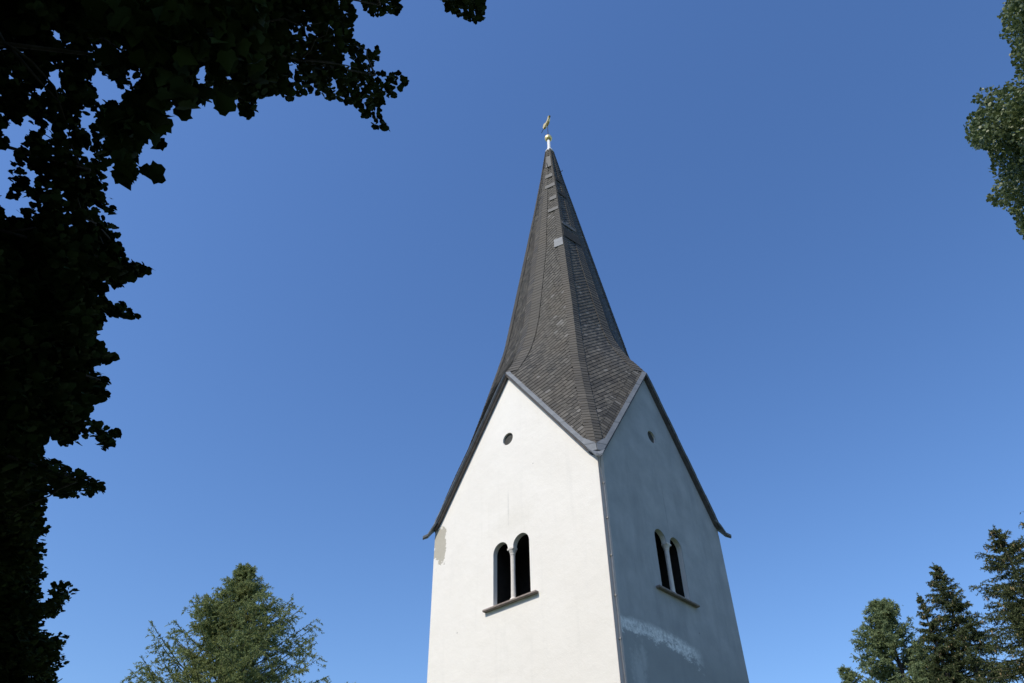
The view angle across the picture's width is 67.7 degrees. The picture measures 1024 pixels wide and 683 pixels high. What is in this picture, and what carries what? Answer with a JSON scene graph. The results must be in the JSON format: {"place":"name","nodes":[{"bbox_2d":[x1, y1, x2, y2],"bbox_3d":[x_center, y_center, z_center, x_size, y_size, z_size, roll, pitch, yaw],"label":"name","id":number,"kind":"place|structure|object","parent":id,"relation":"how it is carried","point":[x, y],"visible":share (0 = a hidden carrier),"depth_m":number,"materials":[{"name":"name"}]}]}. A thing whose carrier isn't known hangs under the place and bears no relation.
{"place":"outdoors","nodes":[
{"label":"outdoors","id":0,"kind":"place"},
{"bbox_2d":[0,0,1023,682],"label":"sky","id":1,"kind":"structure","parent":0,"point":[787,222],"materials":[{"name":"blue"}]},
{"bbox_2d":[914,592,974,682],"bbox_3d":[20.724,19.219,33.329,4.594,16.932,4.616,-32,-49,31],"label":"spruce tree","id":2,"kind":"object","parent":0,"point":[939,655],"visible":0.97,"depth_m":36.68,"materials":[{"name":"green plant"}]},
{"label":"ground","id":3,"kind":"structure","parent":0,"visible":0},
{"bbox_2d":[120,562,356,682],"bbox_3d":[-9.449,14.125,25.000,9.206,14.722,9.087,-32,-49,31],"label":"larch tree","id":4,"kind":"object","parent":3,"relation":"on","point":[237,621],"visible":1,"depth_m":26.42,"materials":[{"name":"green plant"}]},
{"bbox_2d":[0,0,486,682],"bbox_3d":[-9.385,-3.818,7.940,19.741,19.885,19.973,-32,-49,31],"label":"lime tree","id":5,"kind":"object","parent":3,"relation":"on","point":[62,268],"visible":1,"depth_m":7.21,"materials":[{"name":"green plant"}]},
{"bbox_2d":[423,115,748,682],"bbox_3d":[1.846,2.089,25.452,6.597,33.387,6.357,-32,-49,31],"label":"church tower","id":6,"kind":"structure","parent":3,"relation":"on","point":[577,527],"depth_m":20.33,"materials":[{"name":"paint"}]},
{"bbox_2d":[482,535,538,612],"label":"window","id":7,"kind":"structure","parent":6,"relation":"in","point":[513,563],"depth_m":20.25,"materials":[{"name":"stone"}]},
{"bbox_2d":[654,532,699,607],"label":"window","id":8,"kind":"structure","parent":6,"relation":"in","point":[671,579],"depth_m":20.07,"materials":[{"name":"stone"}]},
{"bbox_2d":[837,664,858,682],"bbox_3d":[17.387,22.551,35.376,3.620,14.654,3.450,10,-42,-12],"label":"larch tree","id":9,"kind":"object","parent":3,"relation":"on","point":[843,675],"visible":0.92,"depth_m":39.59,"materials":[{"name":"green plant"}]},
{"bbox_2d":[846,597,966,682],"bbox_3d":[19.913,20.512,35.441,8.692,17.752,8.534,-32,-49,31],"label":"larch tree","id":10,"kind":"object","parent":3,"relation":"on","point":[883,640],"visible":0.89,"depth_m":39.26,"materials":[{"name":"green plant"}]},
{"bbox_2d":[911,562,1019,682],"bbox_3d":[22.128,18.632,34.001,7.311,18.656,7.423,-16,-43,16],"label":"spruce tree","id":11,"kind":"object","parent":3,"relation":"on","point":[963,636],"visible":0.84,"depth_m":37.14,"materials":[{"name":"green plant"}]},
{"bbox_2d":[963,0,1023,239],"bbox_3d":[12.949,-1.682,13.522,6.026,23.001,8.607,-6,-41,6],"label":"broadleaf tree","id":12,"kind":"object","parent":3,"relation":"on","point":[1006,133],"visible":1,"depth_m":17.00,"materials":[{"name":"green plant"}]},
{"bbox_2d":[964,525,1023,682],"bbox_3d":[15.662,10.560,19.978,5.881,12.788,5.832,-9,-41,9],"label":"spruce tree","id":13,"kind":"object","parent":3,"relation":"on","point":[1012,611],"visible":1,"depth_m":22.50,"materials":[{"name":"green plant"}]}
]}

